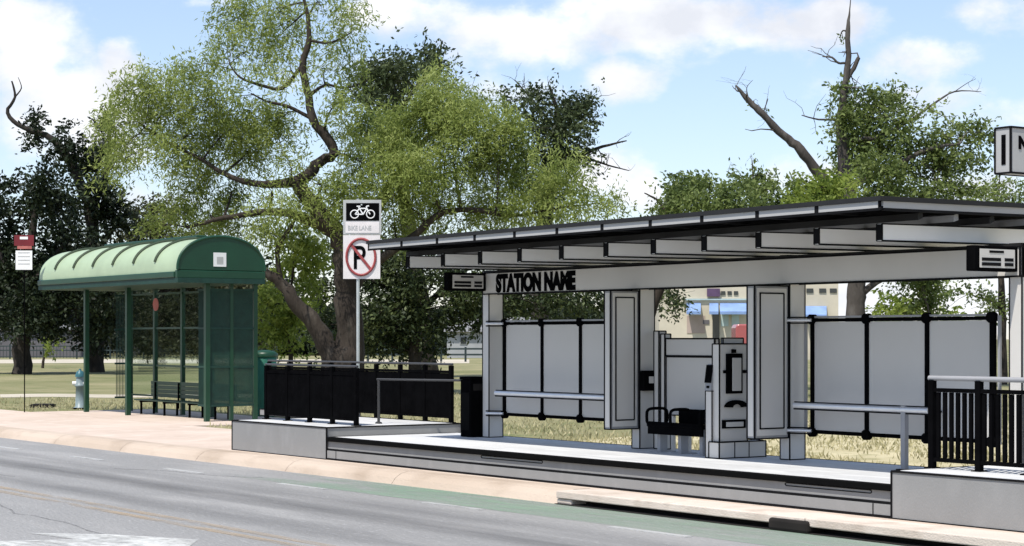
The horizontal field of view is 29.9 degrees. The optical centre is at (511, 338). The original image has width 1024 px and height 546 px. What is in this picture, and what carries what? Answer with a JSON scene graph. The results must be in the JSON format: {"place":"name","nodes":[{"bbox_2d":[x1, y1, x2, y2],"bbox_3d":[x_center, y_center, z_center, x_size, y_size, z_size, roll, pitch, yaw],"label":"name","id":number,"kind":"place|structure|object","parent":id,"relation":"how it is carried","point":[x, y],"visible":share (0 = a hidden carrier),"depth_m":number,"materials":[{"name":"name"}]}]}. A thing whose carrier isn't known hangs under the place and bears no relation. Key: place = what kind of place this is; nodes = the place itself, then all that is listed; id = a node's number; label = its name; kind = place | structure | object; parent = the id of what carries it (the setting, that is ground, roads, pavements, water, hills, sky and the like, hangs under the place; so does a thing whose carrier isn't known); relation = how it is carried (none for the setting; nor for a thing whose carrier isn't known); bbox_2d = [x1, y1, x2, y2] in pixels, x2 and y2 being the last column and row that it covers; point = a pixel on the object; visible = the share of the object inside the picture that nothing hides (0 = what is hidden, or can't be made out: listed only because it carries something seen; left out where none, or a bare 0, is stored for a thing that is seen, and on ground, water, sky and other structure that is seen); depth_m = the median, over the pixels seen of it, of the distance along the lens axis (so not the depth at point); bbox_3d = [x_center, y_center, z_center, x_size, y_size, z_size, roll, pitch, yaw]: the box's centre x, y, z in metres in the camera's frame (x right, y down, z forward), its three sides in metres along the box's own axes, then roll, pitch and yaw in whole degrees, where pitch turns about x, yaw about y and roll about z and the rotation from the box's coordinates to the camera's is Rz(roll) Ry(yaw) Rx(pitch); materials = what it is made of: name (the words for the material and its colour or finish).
{"place":"outdoors","nodes":[
{"label":"outdoors","id":0,"kind":"place"},
{"bbox_2d":[0,325,83,355],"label":"house","id":1,"kind":"structure","parent":0,"point":[59,353],"depth_m":190.00,"materials":[{"name":"grey"}]},
{"bbox_2d":[0,359,468,362],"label":"parking strip","id":2,"kind":"object","parent":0,"point":[114,361],"visible":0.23,"depth_m":158.87,"materials":[{"name":"concrete"}]},
{"bbox_2d":[0,438,904,545],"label":"road","id":3,"kind":"structure","parent":0,"point":[249,501],"depth_m":21.41,"materials":[{"name":"grey asphalt"}]},
{"bbox_2d":[0,533,195,545],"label":"turn arrow marking","id":4,"kind":"object","parent":3,"relation":"on","point":[89,539],"visible":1,"depth_m":18.40,"materials":[{"name":"white paint"}]},
{"bbox_2d":[23,465,189,489],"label":"wheel track","id":5,"kind":"structure","parent":3,"relation":"on","point":[80,473],"depth_m":28.54,"materials":[{"name":"asphalt"}]},
{"bbox_2d":[1,487,297,542],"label":"line","id":6,"kind":"object","parent":3,"relation":"on","point":[174,517],"depth_m":20.90,"materials":[{"name":"yellow paint"}]},
{"bbox_2d":[0,426,589,503],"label":"kerb","id":7,"kind":"structure","parent":3,"relation":"on","point":[522,490],"depth_m":27.69,"materials":[{"name":"concrete"}]},
{"bbox_2d":[0,446,692,537],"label":"lane marking","id":8,"kind":"object","parent":3,"relation":"on","point":[640,530],"visible":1,"depth_m":22.41,"materials":[{"name":"white paint"}]},
{"bbox_2d":[322,485,851,544],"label":"bike lane","id":9,"kind":"structure","parent":3,"relation":"on","point":[517,506],"depth_m":22.39,"materials":[{"name":"green paint"}]},
{"bbox_2d":[554,489,1023,545],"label":"kerb","id":10,"kind":"object","parent":3,"relation":"on","point":[872,529],"visible":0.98,"depth_m":19.43,"materials":[{"name":"beige concrete"}]},
{"bbox_2d":[444,317,530,357],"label":"house","id":11,"kind":"structure","parent":0,"point":[459,342],"depth_m":180.00,"materials":[{"name":"grey"}]},
{"bbox_2d":[460,336,466,343],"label":"window","id":12,"kind":"structure","parent":11,"relation":"in","point":[462,338],"depth_m":179.89,"materials":[{"name":"grey glass"}]},
{"bbox_2d":[0,339,1008,440],"bbox_3d":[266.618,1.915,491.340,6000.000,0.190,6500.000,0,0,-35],"label":"lawn","id":13,"kind":"structure","parent":0,"point":[53,378],"depth_m":72.95,"materials":[{"name":"green plant"}]},
{"bbox_2d":[29,404,55,407],"bbox_3d":[-12.375,1.778,50.625,0.560,0.115,0.600,0,0,0],"label":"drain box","id":14,"kind":"object","parent":13,"relation":"on","point":[42,405],"visible":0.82,"depth_m":50.33,"materials":[{"name":"black metal"}]},
{"bbox_2d":[38,338,66,367],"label":"sapling","id":15,"kind":"object","parent":13,"relation":"on","point":[48,350],"visible":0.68,"depth_m":117.45,"materials":[{"name":"green plant"}]},
{"bbox_2d":[0,394,151,397],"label":"footpath","id":16,"kind":"structure","parent":13,"relation":"on","point":[63,395],"depth_m":61.14,"materials":[{"name":"concrete"}]},
{"bbox_2d":[6,77,148,371],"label":"oak tree","id":17,"kind":"object","parent":13,"relation":"on","point":[108,210],"visible":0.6,"depth_m":103.30,"materials":[{"name":"green plant"}]},
{"bbox_2d":[72,369,83,409],"bbox_3d":[-11.130,1.298,49.466,0.400,1.044,0.400,0,0,-35],"label":"fire hydrant","id":18,"kind":"object","parent":13,"relation":"on","point":[78,383],"visible":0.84,"depth_m":49.37,"materials":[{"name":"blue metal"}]},
{"bbox_2d":[0,153,158,373],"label":"oak tree","id":19,"kind":"object","parent":13,"relation":"on","point":[40,316],"visible":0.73,"depth_m":96.90,"materials":[{"name":"green plant"}]},
{"bbox_2d":[0,344,277,358],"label":"metal fence","id":20,"kind":"object","parent":13,"relation":"on","point":[36,356],"visible":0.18,"depth_m":171.97,"materials":[{"name":"grey metal"}]},
{"bbox_2d":[37,409,279,426],"bbox_3d":[-7.788,1.846,44.189,3.340,0.108,9.054,0,0,-35],"label":"shelter pad","id":21,"kind":"object","parent":13,"relation":"on","point":[171,417],"visible":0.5,"depth_m":44.17,"materials":[{"name":"concrete"}]},
{"bbox_2d":[38,235,265,421],"bbox_3d":[-8.514,-0.244,44.557,2.144,4.072,7.979,0,0,-35],"label":"bus shelter","id":22,"kind":"object","parent":21,"relation":"on","point":[206,338],"visible":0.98,"depth_m":42.63,"materials":[{"name":"green paint"}]},
{"bbox_2d":[134,381,228,419],"bbox_3d":[-7.548,1.404,44.115,0.470,0.776,4.478,0,0,-35],"label":"shelter bench","id":23,"kind":"object","parent":21,"relation":"on","point":[176,390],"visible":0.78,"depth_m":44.74,"materials":[{"name":"green paint"}]},
{"bbox_2d":[104,191,276,353],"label":"olive tree","id":24,"kind":"object","parent":13,"relation":"on","point":[138,209],"visible":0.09,"depth_m":117.20,"materials":[{"name":"green plant"}]},
{"bbox_2d":[258,350,277,416],"bbox_3d":[-5.734,1.041,44.515,0.620,1.558,0.620,0,0,-35],"label":"rubbish bin","id":25,"kind":"object","parent":13,"relation":"on","point":[264,356],"visible":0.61,"depth_m":44.25,"materials":[{"name":"green metal"}]},
{"bbox_2d":[258,220,334,366],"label":"young tree","id":26,"kind":"object","parent":13,"relation":"on","point":[287,316],"visible":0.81,"depth_m":65.40,"materials":[{"name":"green plant"}]},
{"bbox_2d":[1,256,603,355],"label":"woodland","id":27,"kind":"object","parent":13,"relation":"on","point":[312,348],"visible":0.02,"depth_m":208.05,"materials":[{"name":"green plant"}]},
{"bbox_2d":[231,408,460,459],"bbox_3d":[-3.065,1.524,30.995,2.414,0.651,4.553,0,0,-35],"label":"ramp landing","id":28,"kind":"object","parent":13,"relation":"on","point":[298,437],"visible":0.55,"depth_m":29.57,"materials":[{"name":"grey concrete"}]},
{"bbox_2d":[262,363,360,425],"bbox_3d":[-3.173,0.859,30.114,0.110,0.913,3.004,0,0,-35],"label":"picket railing","id":29,"kind":"object","parent":28,"relation":"on","point":[332,395],"visible":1,"depth_m":30.01,"materials":[{"name":"black metal"}]},
{"bbox_2d":[267,360,455,422],"bbox_3d":[-2.680,0.849,32.429,0.110,0.933,6.166,0,0,-35],"label":"picket railing","id":30,"kind":"object","parent":28,"relation":"on","point":[425,400],"visible":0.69,"depth_m":31.11,"materials":[{"name":"black metal"}]},
{"bbox_2d":[375,378,460,423],"bbox_3d":[-1.452,0.978,29.260,1.584,0.728,0.101,0,0,33],"label":"handrail","id":31,"kind":"object","parent":28,"relation":"on","point":[378,396],"visible":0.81,"depth_m":29.58,"materials":[{"name":"grey metal"}]},
{"bbox_2d":[75,0,636,370],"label":"mesquite tree","id":32,"kind":"object","parent":13,"relation":"on","point":[442,116],"visible":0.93,"depth_m":61.65,"materials":[{"name":"green plant"}]},
{"bbox_2d":[333,26,478,372],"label":"oak tree","id":33,"kind":"object","parent":13,"relation":"on","point":[390,72],"visible":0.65,"depth_m":86.34,"materials":[{"name":"green plant"}]},
{"bbox_2d":[367,347,481,361],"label":"rail fence","id":34,"kind":"object","parent":13,"relation":"on","point":[465,354],"visible":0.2,"depth_m":149.97,"materials":[{"name":"grey metal"}]},
{"bbox_2d":[293,220,698,372],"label":"shade tree","id":35,"kind":"object","parent":13,"relation":"on","point":[394,277],"visible":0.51,"depth_m":83.16,"materials":[{"name":"green plant"}]},
{"bbox_2d":[0,392,1008,466],"bbox_3d":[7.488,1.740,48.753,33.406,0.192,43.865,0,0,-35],"label":"grass","id":36,"kind":"structure","parent":13,"relation":"on","point":[696,447],"depth_m":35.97,"materials":[{"name":"green plant"}]},
{"bbox_2d":[481,68,634,321],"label":"oak tree","id":37,"kind":"object","parent":13,"relation":"on","point":[568,112],"visible":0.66,"depth_m":94.66,"materials":[{"name":"green plant"}]},
{"bbox_2d":[326,432,924,518],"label":"station platform","id":38,"kind":"structure","parent":13,"relation":"on","point":[844,487],"depth_m":22.85,"materials":[{"name":"grey concrete"}]},
{"bbox_2d":[459,376,481,436],"bbox_3d":[-0.583,1.012,28.563,0.294,0.895,0.294,0,0,-35],"label":"litter bin","id":39,"kind":"object","parent":38,"relation":"on","point":[471,406],"visible":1,"depth_m":28.45,"materials":[{"name":"black metal"}]},
{"bbox_2d":[461,392,469,430],"bbox_3d":[-0.695,1.080,28.485,0.012,0.560,0.230,0,0,-35],"label":"door","id":40,"kind":"structure","parent":39,"relation":"in","point":[465,397],"depth_m":28.47,"materials":[{"name":"black metal"}]},
{"bbox_2d":[645,407,704,455],"bbox_3d":[2.175,1.170,24.399,0.380,0.579,1.093,0,0,-35],"label":"platform bench","id":41,"kind":"object","parent":38,"relation":"on","point":[691,422],"visible":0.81,"depth_m":24.38,"materials":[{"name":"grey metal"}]},
{"bbox_2d":[653,330,719,450],"bbox_3d":[2.269,0.677,24.945,0.135,1.569,1.205,0,0,-35],"label":"screen","id":42,"kind":"object","parent":38,"relation":"on","point":[679,367],"visible":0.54,"depth_m":25.06,"materials":[{"name":"grey paint"}]},
{"bbox_2d":[366,196,1023,462],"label":"station canopy","id":43,"kind":"object","parent":38,"relation":"on","point":[797,248],"visible":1,"depth_m":23.05,"materials":[{"name":"grey metal"}]},
{"bbox_2d":[444,272,485,290],"bbox_3d":[-0.673,-0.833,28.160,0.700,0.265,0.128,0,0,-35],"label":"arrival display","id":44,"kind":"object","parent":43,"relation":"attached to","point":[455,281],"visible":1,"depth_m":28.07},
{"bbox_2d":[485,318,603,422],"bbox_3d":[0.574,0.443,27.137,0.256,1.463,3.043,0,0,-35],"label":"wind screen","id":45,"kind":"object","parent":43,"relation":"attached to","point":[541,354],"visible":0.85,"depth_m":27.28,"materials":[{"name":"grey glass"}]},
{"bbox_2d":[494,390,603,400],"bbox_3d":[0.676,0.791,26.827,0.356,0.097,2.765,0,0,-35],"label":"lean rail","id":46,"kind":"object","parent":45,"relation":"attached to","point":[552,395],"visible":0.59,"depth_m":26.74,"materials":[{"name":"metal"}]},
{"bbox_2d":[604,290,638,429],"bbox_3d":[1.449,0.280,25.318,0.483,1.836,0.158,0,0,-35],"label":"information panel","id":47,"kind":"object","parent":43,"relation":"attached to","point":[621,359],"visible":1,"depth_m":25.23,"materials":[{"name":"grey metal"}]},
{"bbox_2d":[640,370,653,390],"bbox_3d":[1.813,0.556,25.410,0.245,0.268,0.104,0,0,-35],"label":"call box","id":48,"kind":"object","parent":43,"relation":"attached to","point":[646,380],"visible":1,"depth_m":25.35,"materials":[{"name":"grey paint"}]},
{"bbox_2d":[746,285,788,439],"bbox_3d":[3.062,0.280,22.947,0.556,1.836,0.158,0,0,-35],"label":"information panel","id":49,"kind":"object","parent":43,"relation":"attached to","point":[767,365],"visible":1,"depth_m":22.85,"materials":[{"name":"grey metal"}]},
{"bbox_2d":[787,312,1001,446],"bbox_3d":[4.271,0.443,21.846,0.257,1.463,3.129,0,0,-35],"label":"wind screen","id":50,"kind":"object","parent":43,"relation":"attached to","point":[888,359],"visible":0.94,"depth_m":21.92,"materials":[{"name":"grey glass"}]},
{"bbox_2d":[966,245,1016,271],"bbox_3d":[5.019,-0.833,20.017,0.700,0.265,0.128,0,0,-35],"label":"arrival display","id":51,"kind":"object","parent":43,"relation":"attached to","point":[986,258],"visible":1,"depth_m":19.91},
{"bbox_2d":[704,364,713,457],"bbox_3d":[2.444,0.885,23.474,0.160,1.150,0.132,0,0,-35],"label":"card validator","id":52,"kind":"object","parent":38,"relation":"on","point":[708,382],"visible":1,"depth_m":23.44,"materials":[{"name":"grey paint"}]},
{"bbox_2d":[708,337,766,458],"bbox_3d":[2.769,0.724,23.567,0.773,1.474,0.205,0,0,-35],"label":"ticket machine","id":53,"kind":"object","parent":38,"relation":"on","point":[730,441],"visible":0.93,"depth_m":23.40,"materials":[{"name":"grey paint"}]},
{"bbox_2d":[792,401,941,469],"bbox_3d":[4.064,1.101,21.959,0.380,0.717,2.121,0,0,-35],"label":"lean rail","id":54,"kind":"object","parent":38,"relation":"on","point":[905,411],"visible":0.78,"depth_m":21.49,"materials":[{"name":"metal"}]},
{"bbox_2d":[639,157,776,315],"bbox_3d":[6.415,-2.114,63.851,5.049,8.009,4.835,0,0,-35],"label":"tree","id":55,"kind":"object","parent":13,"relation":"on","point":[690,196],"visible":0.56,"depth_m":62.84,"materials":[{"name":"green plant"}]},
{"bbox_2d":[731,324,745,342],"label":"parked van","id":56,"kind":"object","parent":13,"relation":"on","point":[738,330],"visible":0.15,"depth_m":92.00,"materials":[{"name":"red paint"}]},
{"bbox_2d":[727,154,809,206],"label":"tree","id":57,"kind":"object","parent":13,"relation":"on","point":[763,191],"visible":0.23,"depth_m":67.15,"materials":[{"name":"green plant"}]},
{"bbox_2d":[779,155,870,204],"bbox_3d":[9.531,-1.977,59.598,3.404,7.707,3.406,0,0,5],"label":"tree","id":58,"kind":"object","parent":13,"relation":"on","point":[828,188],"visible":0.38,"depth_m":59.47,"materials":[{"name":"green plant"}]},
{"bbox_2d":[722,0,1001,321],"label":"dying tree","id":59,"kind":"object","parent":13,"relation":"on","point":[868,144],"visible":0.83,"depth_m":69.89,"materials":[{"name":"green plant"}]},
{"bbox_2d":[865,288,966,320],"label":"bush","id":60,"kind":"object","parent":13,"relation":"on","point":[897,308],"visible":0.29,"depth_m":84.97,"materials":[{"name":"green plant"}]},
{"bbox_2d":[890,465,1023,532],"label":"ramp landing","id":61,"kind":"object","parent":13,"relation":"on","point":[992,498],"visible":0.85,"depth_m":18.46,"materials":[{"name":"grey concrete"}]},
{"bbox_2d":[924,375,1023,474],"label":"picket railing","id":62,"kind":"object","parent":61,"relation":"on","point":[980,461],"visible":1,"depth_m":18.97,"materials":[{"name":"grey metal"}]},
{"bbox_2d":[994,126,1023,176],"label":"marker sign","id":63,"kind":"object","parent":61,"relation":"on","point":[1008,150],"visible":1,"depth_m":18.45,"materials":[{"name":"grey metal"}]},
{"bbox_2d":[940,175,1023,384],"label":"tree","id":64,"kind":"object","parent":13,"relation":"on","point":[1000,305],"visible":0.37,"depth_m":75.72,"materials":[{"name":"green plant"}]},
{"bbox_2d":[0,409,1023,533],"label":"sidewalk","id":65,"kind":"structure","parent":0,"point":[200,436],"depth_m":37.08,"materials":[{"name":"concrete"}]},
{"bbox_2d":[14,234,33,411],"bbox_3d":[-11.882,-0.380,46.761,0.481,4.360,0.054,0,0,0],"label":"bus stop sign","id":66,"kind":"object","parent":65,"relation":"on","point":[24,257],"visible":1,"depth_m":46.74,"materials":[{"name":"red metal"}]},
{"bbox_2d":[343,199,380,367],"bbox_3d":[-2.599,-0.236,33.330,0.662,4.372,0.102,0,0,0],"label":"parking sign","id":67,"kind":"object","parent":65,"relation":"on","point":[361,222],"visible":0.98,"depth_m":33.31,"materials":[{"name":"white metal"}]},
{"bbox_2d":[0,0,1023,338],"label":"sky","id":68,"kind":"structure","parent":0,"point":[665,63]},
{"bbox_2d":[655,284,837,359],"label":"shop building","id":69,"kind":"structure","parent":0,"point":[721,313],"depth_m":165.00,"materials":[{"name":"beige paint"}]},
{"bbox_2d":[687,316,704,332],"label":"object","id":70,"kind":"structure","parent":69,"relation":"in","point":[695,324],"depth_m":164.95,"materials":[{"name":"paint"}]},
{"bbox_2d":[712,312,718,337],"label":"door","id":71,"kind":"structure","parent":69,"relation":"in","point":[715,317],"depth_m":164.95,"materials":[{"name":"grey glass"}]},
{"bbox_2d":[721,314,728,325],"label":"window","id":72,"kind":"structure","parent":69,"relation":"in","point":[724,317],"depth_m":164.95,"materials":[{"name":"teal glass"}]},
{"bbox_2d":[732,314,738,325],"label":"window","id":73,"kind":"structure","parent":69,"relation":"in","point":[735,317],"depth_m":164.95,"materials":[{"name":"teal glass"}]},
{"bbox_2d":[806,288,812,292],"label":"upper window","id":74,"kind":"structure","parent":69,"relation":"in","point":[808,290],"depth_m":164.91,"materials":[{"name":"grey glass"}]},
{"bbox_2d":[819,288,825,292],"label":"upper window","id":75,"kind":"structure","parent":69,"relation":"in","point":[821,290],"depth_m":164.91,"materials":[{"name":"grey glass"}]},
{"bbox_2d":[830,288,836,292],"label":"upper window","id":76,"kind":"structure","parent":69,"relation":"in","point":[832,290],"depth_m":164.91,"materials":[{"name":"grey glass"}]}
]}

